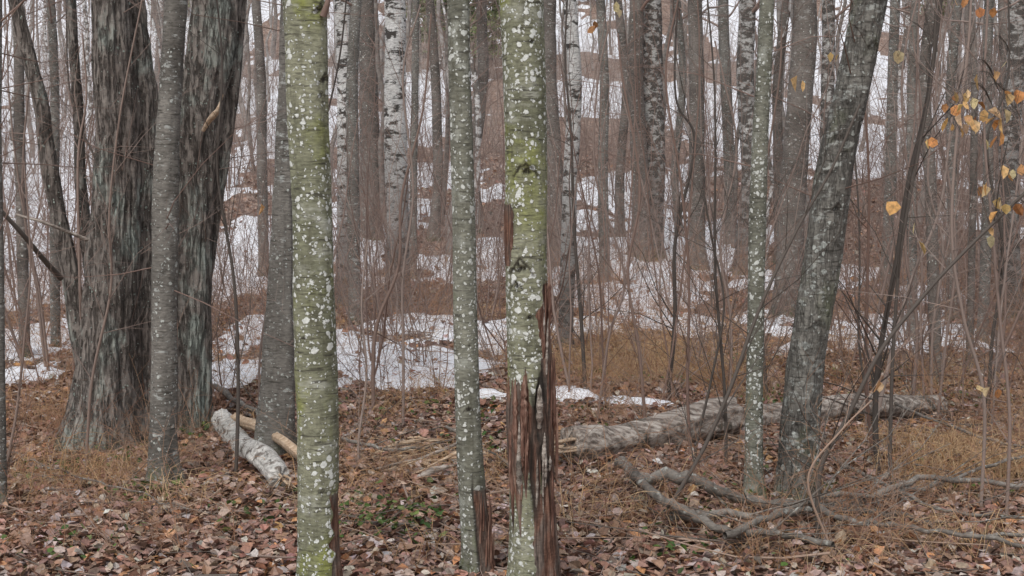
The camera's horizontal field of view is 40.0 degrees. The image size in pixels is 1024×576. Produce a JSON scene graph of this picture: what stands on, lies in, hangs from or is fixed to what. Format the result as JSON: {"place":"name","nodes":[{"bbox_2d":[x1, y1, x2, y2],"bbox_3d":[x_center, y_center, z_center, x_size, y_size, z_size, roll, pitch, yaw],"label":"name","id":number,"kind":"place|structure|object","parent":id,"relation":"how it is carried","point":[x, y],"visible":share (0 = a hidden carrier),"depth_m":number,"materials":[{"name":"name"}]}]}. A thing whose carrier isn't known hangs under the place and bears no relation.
{"place":"outdoors","nodes":[
{"label":"outdoors","id":0,"kind":"place"},
{"bbox_2d":[0,0,1023,575],"bbox_3d":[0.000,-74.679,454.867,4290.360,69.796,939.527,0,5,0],"label":"forest ground","id":1,"kind":"structure","parent":0,"point":[594,58],"depth_m":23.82,"materials":[{"name":"plant"}]},
{"bbox_2d":[2,0,86,358],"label":"alder tree","id":2,"kind":"object","parent":1,"relation":"on","point":[22,250],"visible":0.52,"depth_m":11.08,"materials":[{"name":"grey plant"}]},
{"bbox_2d":[2,0,93,347],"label":"aspen tree","id":3,"kind":"object","parent":1,"relation":"on","point":[52,54],"visible":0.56,"depth_m":11.54,"materials":[{"name":"grey plant"}]},
{"bbox_2d":[8,0,93,184],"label":"sapling","id":4,"kind":"object","parent":1,"relation":"on","point":[67,67],"visible":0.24,"depth_m":9.20,"materials":[{"name":"brown plant"}]},
{"bbox_2d":[0,0,135,509],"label":"aspen tree","id":5,"kind":"object","parent":1,"relation":"on","point":[3,457],"visible":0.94,"depth_m":6.24,"materials":[{"name":"grey plant"}]},
{"bbox_2d":[2,86,139,474],"bbox_3d":[-2.303,0.060,6.521,0.947,1.983,0.704,3,6,28],"label":"sapling","id":6,"kind":"object","parent":1,"relation":"on","point":[21,372],"visible":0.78,"depth_m":6.54,"materials":[{"name":"brown plant"}]},
{"bbox_2d":[19,1,154,318],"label":"sapling","id":7,"kind":"object","parent":1,"relation":"on","point":[80,282],"visible":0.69,"depth_m":7.51,"materials":[{"name":"brown plant"}]},
{"bbox_2d":[13,423,237,517],"bbox_3d":[-2.112,0.729,6.454,0.542,0.484,2.400,-5,7,-43],"label":"fallen branch","id":8,"kind":"object","parent":1,"relation":"on","point":[72,475],"visible":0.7,"depth_m":6.07,"materials":[{"name":"wood"}]},
{"bbox_2d":[23,0,228,472],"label":"sapling","id":9,"kind":"object","parent":1,"relation":"on","point":[109,296],"visible":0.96,"depth_m":6.91,"materials":[{"name":"brown plant"}]},
{"bbox_2d":[9,0,358,491],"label":"alder tree","id":10,"kind":"object","parent":1,"relation":"on","point":[164,291],"visible":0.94,"depth_m":6.42,"materials":[{"name":"grey plant"}]},
{"bbox_2d":[2,0,404,456],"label":"willow tree","id":11,"kind":"object","parent":1,"relation":"on","point":[113,22],"visible":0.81,"depth_m":7.58,"materials":[{"name":"grey plant"}]},
{"bbox_2d":[149,0,268,473],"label":"sapling","id":12,"kind":"object","parent":1,"relation":"on","point":[236,348],"visible":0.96,"depth_m":6.58,"materials":[{"name":"grey plant"}]},
{"bbox_2d":[153,0,275,308],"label":"sapling","id":13,"kind":"object","parent":1,"relation":"on","point":[230,161],"visible":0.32,"depth_m":7.92,"materials":[{"name":"brown plant"}]},
{"bbox_2d":[212,349,257,414],"bbox_3d":[-1.583,0.535,7.951,0.343,0.628,1.860,-2,6,-20],"label":"fallen branch","id":14,"kind":"object","parent":1,"relation":"on","point":[227,394],"visible":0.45,"depth_m":8.33,"materials":[{"name":"wood"}]},
{"bbox_2d":[211,408,296,487],"bbox_3d":[-1.290,0.808,6.964,0.126,0.177,2.060,-2,6,-20],"label":"birch log","id":15,"kind":"object","parent":1,"relation":"on","point":[271,465],"visible":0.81,"depth_m":6.67,"materials":[{"name":"wood"}]},
{"bbox_2d":[233,0,278,275],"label":"alder tree","id":16,"kind":"object","parent":1,"relation":"on","point":[257,18],"visible":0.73,"depth_m":18.52,"materials":[{"name":"grey plant"}]},
{"bbox_2d":[231,412,296,459],"bbox_3d":[-1.203,0.763,7.080,0.073,0.106,1.610,-2,6,-25],"label":"fallen log","id":17,"kind":"object","parent":1,"relation":"on","point":[286,444],"visible":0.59,"depth_m":6.95,"materials":[{"name":"brown wood"}]},
{"bbox_2d":[218,0,355,399],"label":"sapling","id":18,"kind":"object","parent":1,"relation":"on","point":[260,350],"visible":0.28,"depth_m":8.52,"materials":[{"name":"brown plant"}]},
{"bbox_2d":[187,0,391,454],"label":"alder tree","id":19,"kind":"object","parent":1,"relation":"on","point":[277,368],"visible":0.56,"depth_m":7.00,"materials":[{"name":"grey plant"}]},
{"bbox_2d":[282,0,342,575],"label":"aspen tree","id":20,"kind":"object","parent":1,"relation":"on","point":[313,294],"visible":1,"depth_m":4.57,"materials":[{"name":"green plant"}]},
{"bbox_2d":[252,0,398,304],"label":"sapling","id":21,"kind":"object","parent":1,"relation":"on","point":[337,70],"visible":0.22,"depth_m":7.99,"materials":[{"name":"brown plant"}]},
{"bbox_2d":[245,0,412,323],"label":"aspen tree","id":22,"kind":"object","parent":1,"relation":"on","point":[354,28],"visible":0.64,"depth_m":13.32,"materials":[{"name":"grey plant"}]},
{"bbox_2d":[251,173,430,462],"bbox_3d":[-0.779,0.120,6.787,0.974,1.986,0.698,-2,5,-19],"label":"sapling","id":23,"kind":"object","parent":1,"relation":"on","point":[366,377],"visible":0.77,"depth_m":6.86,"materials":[{"name":"brown plant"}]},
{"bbox_2d":[329,0,423,240],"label":"alder tree","id":24,"kind":"object","parent":1,"relation":"on","point":[364,36],"visible":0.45,"depth_m":22.02,"materials":[{"name":"grey plant"}]},
{"bbox_2d":[329,0,443,306],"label":"birch tree","id":25,"kind":"object","parent":1,"relation":"on","point":[341,76],"visible":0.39,"depth_m":14.85,"materials":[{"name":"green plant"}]},
{"bbox_2d":[279,0,496,575],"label":"aspen tree","id":26,"kind":"object","parent":1,"relation":"on","point":[477,545],"visible":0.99,"depth_m":4.89,"materials":[{"name":"grey plant"}]},
{"bbox_2d":[330,0,450,308],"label":"birch tree","id":27,"kind":"object","parent":1,"relation":"on","point":[393,31],"visible":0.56,"depth_m":14.33,"materials":[{"name":"white plant"}]},
{"bbox_2d":[368,0,448,277],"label":"aspen tree","id":28,"kind":"object","parent":1,"relation":"on","point":[415,90],"visible":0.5,"depth_m":18.39,"materials":[{"name":"grey plant"}]},
{"bbox_2d":[370,436,456,482],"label":"broken wood splinters","id":29,"kind":"object","parent":1,"relation":"on","point":[430,470],"visible":0.56,"depth_m":6.73,"materials":[{"name":"wood"}]},
{"bbox_2d":[342,369,485,451],"bbox_3d":[-0.492,0.584,6.786,0.739,0.452,1.090,0,5,0],"label":"fallen branch","id":30,"kind":"object","parent":1,"relation":"on","point":[378,447],"visible":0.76,"depth_m":6.83,"materials":[{"name":"wood"}]},
{"bbox_2d":[376,0,474,241],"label":"alder tree","id":31,"kind":"object","parent":1,"relation":"on","point":[438,105],"visible":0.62,"depth_m":21.96,"materials":[{"name":"grey plant"}]},
{"bbox_2d":[364,0,490,433],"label":"sapling","id":32,"kind":"object","parent":1,"relation":"on","point":[402,280],"visible":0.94,"depth_m":7.66,"materials":[{"name":"brown plant"}]},
{"bbox_2d":[406,0,476,67],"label":"spruce tree","id":33,"kind":"object","parent":1,"relation":"on","point":[444,1],"visible":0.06,"depth_m":68.95,"materials":[{"name":"grey plant"}]},
{"bbox_2d":[336,0,561,411],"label":"sapling","id":34,"kind":"object","parent":1,"relation":"on","point":[395,278],"visible":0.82,"depth_m":8.32,"materials":[{"name":"brown plant"}]},
{"bbox_2d":[427,0,500,232],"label":"alder tree","id":35,"kind":"object","parent":1,"relation":"on","point":[482,66],"visible":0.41,"depth_m":22.73,"materials":[{"name":"grey plant"}]},
{"bbox_2d":[438,0,501,61],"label":"spruce tree","id":36,"kind":"object","parent":1,"relation":"on","point":[494,12],"visible":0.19,"depth_m":60.74,"materials":[{"name":"grey plant"}]},
{"bbox_2d":[3,0,997,115],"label":"distant trees","id":37,"kind":"object","parent":1,"relation":"on","point":[272,33],"visible":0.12,"depth_m":69.56,"materials":[{"name":"plant"}]},
{"bbox_2d":[0,197,1023,575],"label":"brush","id":38,"kind":"object","parent":1,"relation":"on","point":[610,407],"visible":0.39,"depth_m":7.04,"materials":[{"name":"plant"}]},
{"bbox_2d":[0,299,1023,575],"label":"forest floor twigs","id":39,"kind":"object","parent":1,"relation":"on","point":[668,537],"visible":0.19,"depth_m":6.11,"materials":[{"name":"wood"}]},
{"bbox_2d":[1,348,1023,573],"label":"green ground plants","id":40,"kind":"object","parent":1,"relation":"on","point":[380,521],"visible":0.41,"depth_m":5.97,"materials":[{"name":"green plant"}]},
{"bbox_2d":[2,0,1023,416],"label":"trees","id":41,"kind":"object","parent":1,"relation":"on","point":[496,218],"visible":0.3,"depth_m":12.66,"materials":[{"name":"brown plant"}]},
{"bbox_2d":[2,0,1023,408],"bbox_3d":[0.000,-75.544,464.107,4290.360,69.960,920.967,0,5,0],"label":"snow","id":42,"kind":"structure","parent":1,"relation":"on","point":[394,378],"depth_m":22.26,"materials":[{"name":"white snow"}]},
{"bbox_2d":[2,0,1023,266],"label":"distant trees","id":43,"kind":"object","parent":1,"relation":"on","point":[474,68],"visible":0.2,"depth_m":25.51,"materials":[{"name":"grey plant"}]},
{"bbox_2d":[5,251,1023,573],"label":"dry grass","id":44,"kind":"structure","parent":1,"relation":"on","point":[959,443],"depth_m":6.86,"materials":[{"name":"plant"}]},
{"bbox_2d":[445,404,611,485],"bbox_3d":[-0.182,0.731,6.307,0.646,0.757,1.918,-2,6,-24],"label":"fallen branch","id":45,"kind":"object","parent":1,"relation":"on","point":[454,430],"visible":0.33,"depth_m":6.74,"materials":[{"name":"brown plant"}]},
{"bbox_2d":[499,0,560,575],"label":"aspen tree","id":46,"kind":"object","parent":1,"relation":"on","point":[531,424],"visible":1,"depth_m":4.67,"materials":[{"name":"green plant"}]},
{"bbox_2d":[499,0,609,266],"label":"alder tree","id":47,"kind":"object","parent":1,"relation":"on","point":[549,49],"visible":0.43,"depth_m":19.81,"materials":[{"name":"grey plant"}]},
{"bbox_2d":[475,0,675,347],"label":"birch tree","id":48,"kind":"object","parent":1,"relation":"on","point":[573,44],"visible":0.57,"depth_m":10.97,"materials":[{"name":"white plant"}]},
{"bbox_2d":[545,0,661,388],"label":"sapling","id":49,"kind":"object","parent":1,"relation":"on","point":[581,312],"visible":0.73,"depth_m":8.99,"materials":[{"name":"brown plant"}]},
{"bbox_2d":[547,0,669,281],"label":"aspen tree","id":50,"kind":"object","parent":1,"relation":"on","point":[601,3],"visible":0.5,"depth_m":17.03,"materials":[{"name":"grey plant"}]},
{"bbox_2d":[584,0,664,236],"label":"alder tree","id":51,"kind":"object","parent":1,"relation":"on","point":[622,35],"visible":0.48,"depth_m":22.45,"materials":[{"name":"grey plant"}]},
{"bbox_2d":[546,0,703,417],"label":"sapling","id":52,"kind":"object","parent":1,"relation":"on","point":[628,286],"visible":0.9,"depth_m":7.55,"materials":[{"name":"brown plant"}]},
{"bbox_2d":[557,1,696,420],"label":"sapling","id":53,"kind":"object","parent":1,"relation":"on","point":[624,283],"visible":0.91,"depth_m":8.03,"materials":[{"name":"grey plant"}]},
{"bbox_2d":[608,0,688,261],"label":"alder tree","id":54,"kind":"object","parent":1,"relation":"on","point":[631,36],"visible":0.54,"depth_m":20.10,"materials":[{"name":"grey plant"}]},
{"bbox_2d":[554,396,744,460],"bbox_3d":[0.605,0.730,7.092,1.487,0.239,0.223,-4,6,-37],"label":"fallen log","id":55,"kind":"object","parent":1,"relation":"on","point":[627,430],"visible":0.67,"depth_m":7.07,"materials":[{"name":"grey wood"}]},
{"bbox_2d":[612,0,688,260],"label":"birch tree","id":56,"kind":"object","parent":1,"relation":"on","point":[658,109],"visible":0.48,"depth_m":20.30,"materials":[{"name":"grey plant"}]},
{"bbox_2d":[593,0,721,397],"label":"sapling","id":57,"kind":"object","parent":1,"relation":"on","point":[676,228],"visible":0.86,"depth_m":8.87,"materials":[{"name":"brown plant"}]},
{"bbox_2d":[596,0,728,455],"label":"sapling","id":58,"kind":"object","parent":1,"relation":"on","point":[688,278],"visible":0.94,"depth_m":6.74,"materials":[{"name":"brown plant"}]},
{"bbox_2d":[572,0,776,463],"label":"sapling","id":59,"kind":"object","parent":1,"relation":"on","point":[715,144],"visible":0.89,"depth_m":6.55,"materials":[{"name":"brown plant"}]},
{"bbox_2d":[605,126,749,460],"bbox_3d":[0.806,0.059,6.602,0.718,1.700,0.775,0,5,0],"label":"sapling","id":60,"kind":"object","parent":1,"relation":"on","point":[716,354],"visible":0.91,"depth_m":6.54,"materials":[{"name":"brown plant"}]},
{"bbox_2d":[661,0,712,234],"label":"aspen tree","id":61,"kind":"object","parent":1,"relation":"on","point":[681,44],"visible":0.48,"depth_m":22.29,"materials":[{"name":"grey plant"}]},
{"bbox_2d":[638,0,736,270],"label":"alder tree","id":62,"kind":"object","parent":1,"relation":"on","point":[693,32],"visible":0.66,"depth_m":18.67,"materials":[{"name":"grey plant"}]},
{"bbox_2d":[661,0,754,244],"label":"aspen tree","id":63,"kind":"object","parent":1,"relation":"on","point":[723,34],"visible":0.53,"depth_m":21.66,"materials":[{"name":"grey plant"}]},
{"bbox_2d":[659,1,799,396],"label":"sapling","id":64,"kind":"object","parent":1,"relation":"on","point":[721,240],"visible":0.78,"depth_m":9.09,"materials":[{"name":"brown plant"}]},
{"bbox_2d":[684,0,787,274],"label":"birch tree","id":65,"kind":"object","parent":1,"relation":"on","point":[745,40],"visible":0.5,"depth_m":18.09,"materials":[{"name":"grey plant"}]},
{"bbox_2d":[654,53,875,398],"bbox_3d":[1.602,-0.893,9.106,1.407,3.413,0.902,0,5,0],"label":"sapling","id":66,"kind":"object","parent":1,"relation":"on","point":[765,380],"visible":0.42,"depth_m":9.02,"materials":[{"name":"brown plant"}]},
{"bbox_2d":[624,0,909,498],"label":"aspen tree","id":67,"kind":"object","parent":1,"relation":"on","point":[757,230],"visible":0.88,"depth_m":6.01,"materials":[{"name":"grey plant"}]},
{"bbox_2d":[665,44,868,519],"bbox_3d":[1.138,0.009,5.800,0.817,1.976,0.857,2,6,24],"label":"sapling","id":68,"kind":"object","parent":1,"relation":"on","point":[717,419],"visible":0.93,"depth_m":5.62,"materials":[{"name":"grey plant"}]},
{"bbox_2d":[722,0,811,263],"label":"alder tree","id":69,"kind":"object","parent":1,"relation":"on","point":[775,78],"visible":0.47,"depth_m":19.18,"materials":[{"name":"grey plant"}]},
{"bbox_2d":[668,0,885,385],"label":"sapling","id":70,"kind":"object","parent":1,"relation":"on","point":[776,99],"visible":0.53,"depth_m":6.51,"materials":[{"name":"brown plant"}]},
{"bbox_2d":[734,0,843,317],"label":"alder tree","id":71,"kind":"object","parent":1,"relation":"on","point":[807,12],"visible":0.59,"depth_m":13.98,"materials":[{"name":"grey plant"}]},
{"bbox_2d":[614,362,972,546],"bbox_3d":[0.991,0.625,5.593,1.617,0.710,0.768,3,6,29],"label":"fallen branch","id":72,"kind":"object","parent":1,"relation":"on","point":[704,519],"visible":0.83,"depth_m":5.47,"materials":[{"name":"wood"}]},
{"bbox_2d":[672,0,968,499],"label":"leaning alder tree","id":73,"kind":"object","parent":1,"relation":"on","point":[817,292],"visible":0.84,"depth_m":6.01,"materials":[{"name":"grey plant"}]},
{"bbox_2d":[629,395,1023,519],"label":"fallen branch","id":74,"kind":"object","parent":1,"relation":"on","point":[668,472],"visible":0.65,"depth_m":5.93,"materials":[{"name":"wood"}]},
{"bbox_2d":[783,0,887,152],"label":"birch tree","id":75,"kind":"object","parent":1,"relation":"on","point":[830,89],"visible":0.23,"depth_m":18.17,"materials":[{"name":"grey plant"}]},
{"bbox_2d":[773,2,906,423],"bbox_3d":[1.903,-0.645,7.966,0.761,3.098,0.642,0,5,0],"label":"sapling","id":76,"kind":"object","parent":1,"relation":"on","point":[860,283],"visible":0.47,"depth_m":8.07,"materials":[{"name":"brown plant"}]},
{"bbox_2d":[744,393,947,425],"bbox_3d":[1.943,0.743,8.367,1.948,0.240,0.175,-4,6,-36],"label":"fallen log","id":77,"kind":"object","parent":1,"relation":"on","point":[772,414],"visible":0.4,"depth_m":8.44,"materials":[{"name":"wood"}]},
{"bbox_2d":[669,401,1023,522],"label":"fallen branch","id":78,"kind":"object","parent":1,"relation":"on","point":[688,519],"visible":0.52,"depth_m":5.65,"materials":[{"name":"wood"}]},
{"bbox_2d":[711,283,981,562],"bbox_3d":[1.254,0.529,5.323,0.998,1.110,0.454,0,5,-5],"label":"sapling","id":79,"kind":"object","parent":1,"relation":"on","point":[812,465],"visible":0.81,"depth_m":5.29,"materials":[{"name":"plant"}]},
{"bbox_2d":[723,337,1023,539],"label":"fallen branch","id":80,"kind":"object","parent":1,"relation":"on","point":[734,532],"visible":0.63,"depth_m":5.56,"materials":[{"name":"wood"}]},
{"bbox_2d":[794,0,955,484],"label":"sapling","id":81,"kind":"object","parent":1,"relation":"on","point":[895,318],"visible":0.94,"depth_m":6.22,"materials":[{"name":"brown plant"}]},
{"bbox_2d":[776,0,976,464],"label":"sapling","id":82,"kind":"object","parent":1,"relation":"on","point":[867,287],"visible":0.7,"depth_m":6.71,"materials":[{"name":"brown plant"}]},
{"bbox_2d":[742,82,1023,538],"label":"sapling","id":83,"kind":"object","parent":1,"relation":"on","point":[899,325],"visible":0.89,"depth_m":5.44,"materials":[{"name":"brown plant"}]},
{"bbox_2d":[823,0,945,301],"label":"aspen tree","id":84,"kind":"object","parent":1,"relation":"on","point":[889,102],"visible":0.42,"depth_m":15.21,"materials":[{"name":"grey plant"}]},
{"bbox_2d":[765,0,1021,507],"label":"sapling","id":85,"kind":"object","parent":1,"relation":"on","point":[955,277],"visible":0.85,"depth_m":6.01,"materials":[{"name":"brown plant"}]},
{"bbox_2d":[772,428,1023,518],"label":"fallen branch","id":86,"kind":"object","parent":1,"relation":"on","point":[913,498],"visible":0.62,"depth_m":5.89,"materials":[{"name":"wood"}]},
{"bbox_2d":[850,0,960,395],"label":"sapling","id":87,"kind":"object","parent":1,"relation":"on","point":[921,262],"visible":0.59,"depth_m":8.84,"materials":[{"name":"brown plant"}]},
{"bbox_2d":[790,0,1021,472],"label":"sapling","id":88,"kind":"object","parent":1,"relation":"on","point":[881,339],"visible":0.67,"depth_m":6.61,"materials":[{"name":"brown plant"}]},
{"bbox_2d":[835,0,981,337],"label":"aspen tree","id":89,"kind":"object","parent":1,"relation":"on","point":[910,110],"visible":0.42,"depth_m":12.08,"materials":[{"name":"grey plant"}]},
{"bbox_2d":[847,0,973,431],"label":"sapling","id":90,"kind":"object","parent":1,"relation":"on","point":[892,249],"visible":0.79,"depth_m":7.72,"materials":[{"name":"brown plant"}]},
{"bbox_2d":[851,6,973,394],"bbox_3d":[2.311,-0.468,8.905,1.015,2.642,0.860,-3,6,-29],"label":"sapling","id":91,"kind":"object","parent":1,"relation":"on","point":[917,325],"visible":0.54,"depth_m":8.89,"materials":[{"name":"brown plant"}]},
{"bbox_2d":[808,441,1023,558],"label":"fallen branch","id":92,"kind":"object","parent":1,"relation":"on","point":[948,532],"visible":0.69,"depth_m":5.44,"materials":[{"name":"wood"}]},
{"bbox_2d":[812,0,1023,384],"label":"alder tree","id":93,"kind":"object","parent":1,"relation":"on","point":[930,263],"visible":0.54,"depth_m":9.97,"materials":[{"name":"grey plant"}]},
{"bbox_2d":[863,0,1023,394],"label":"sapling","id":94,"kind":"object","parent":1,"relation":"on","point":[940,280],"visible":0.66,"depth_m":8.79,"materials":[{"name":"brown plant"}]},
{"bbox_2d":[873,0,1023,366],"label":"alder tree","id":95,"kind":"object","parent":1,"relation":"on","point":[973,155],"visible":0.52,"depth_m":10.55,"materials":[{"name":"grey plant"}]},
{"bbox_2d":[874,0,1023,419],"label":"sapling","id":96,"kind":"object","parent":1,"relation":"on","point":[917,263],"visible":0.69,"depth_m":7.55,"materials":[{"name":"brown plant"}]},
{"bbox_2d":[875,0,1022,320],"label":"aspen tree","id":97,"kind":"object","parent":1,"relation":"on","point":[958,6],"visible":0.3,"depth_m":13.95,"materials":[{"name":"grey plant"}]},
{"bbox_2d":[874,0,1023,418],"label":"sapling","id":98,"kind":"object","parent":1,"relation":"on","point":[950,309],"visible":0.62,"depth_m":8.37,"materials":[{"name":"brown plant"}]},
{"bbox_2d":[878,0,1023,520],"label":"sapling","id":99,"kind":"object","parent":1,"relation":"on","point":[997,284],"visible":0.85,"depth_m":5.81,"materials":[{"name":"brown plant"}]},
{"bbox_2d":[881,0,1023,342],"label":"aspen tree","id":100,"kind":"object","parent":1,"relation":"on","point":[989,39],"visible":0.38,"depth_m":12.16,"materials":[{"name":"grey plant"}]},
{"bbox_2d":[920,0,1023,430],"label":"sapling","id":101,"kind":"object","parent":1,"relation":"on","point":[1003,287],"visible":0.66,"depth_m":7.93,"materials":[{"name":"brown plant"}]},
{"bbox_2d":[930,0,1023,426],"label":"sapling","id":102,"kind":"object","parent":1,"relation":"on","point":[1003,262],"visible":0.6,"depth_m":8.00,"materials":[{"name":"brown plant"}]},
{"bbox_2d":[939,0,1023,264],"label":"alder tree","id":103,"kind":"object","parent":1,"relation":"on","point":[1000,15],"visible":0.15,"depth_m":18.85,"materials":[{"name":"grey plant"}]},
{"bbox_2d":[945,0,1023,321],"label":"birch tree","id":104,"kind":"object","parent":1,"relation":"on","point":[1019,52],"visible":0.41,"depth_m":13.82,"materials":[{"name":"grey plant"}]},
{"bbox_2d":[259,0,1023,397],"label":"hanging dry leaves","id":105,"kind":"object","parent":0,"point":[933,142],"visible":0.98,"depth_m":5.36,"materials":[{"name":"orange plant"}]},
{"bbox_2d":[894,385,1023,447],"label":"fallen branch","id":106,"kind":"object","parent":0,"point":[922,416],"visible":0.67,"depth_m":7.59,"materials":[{"name":"wood"}]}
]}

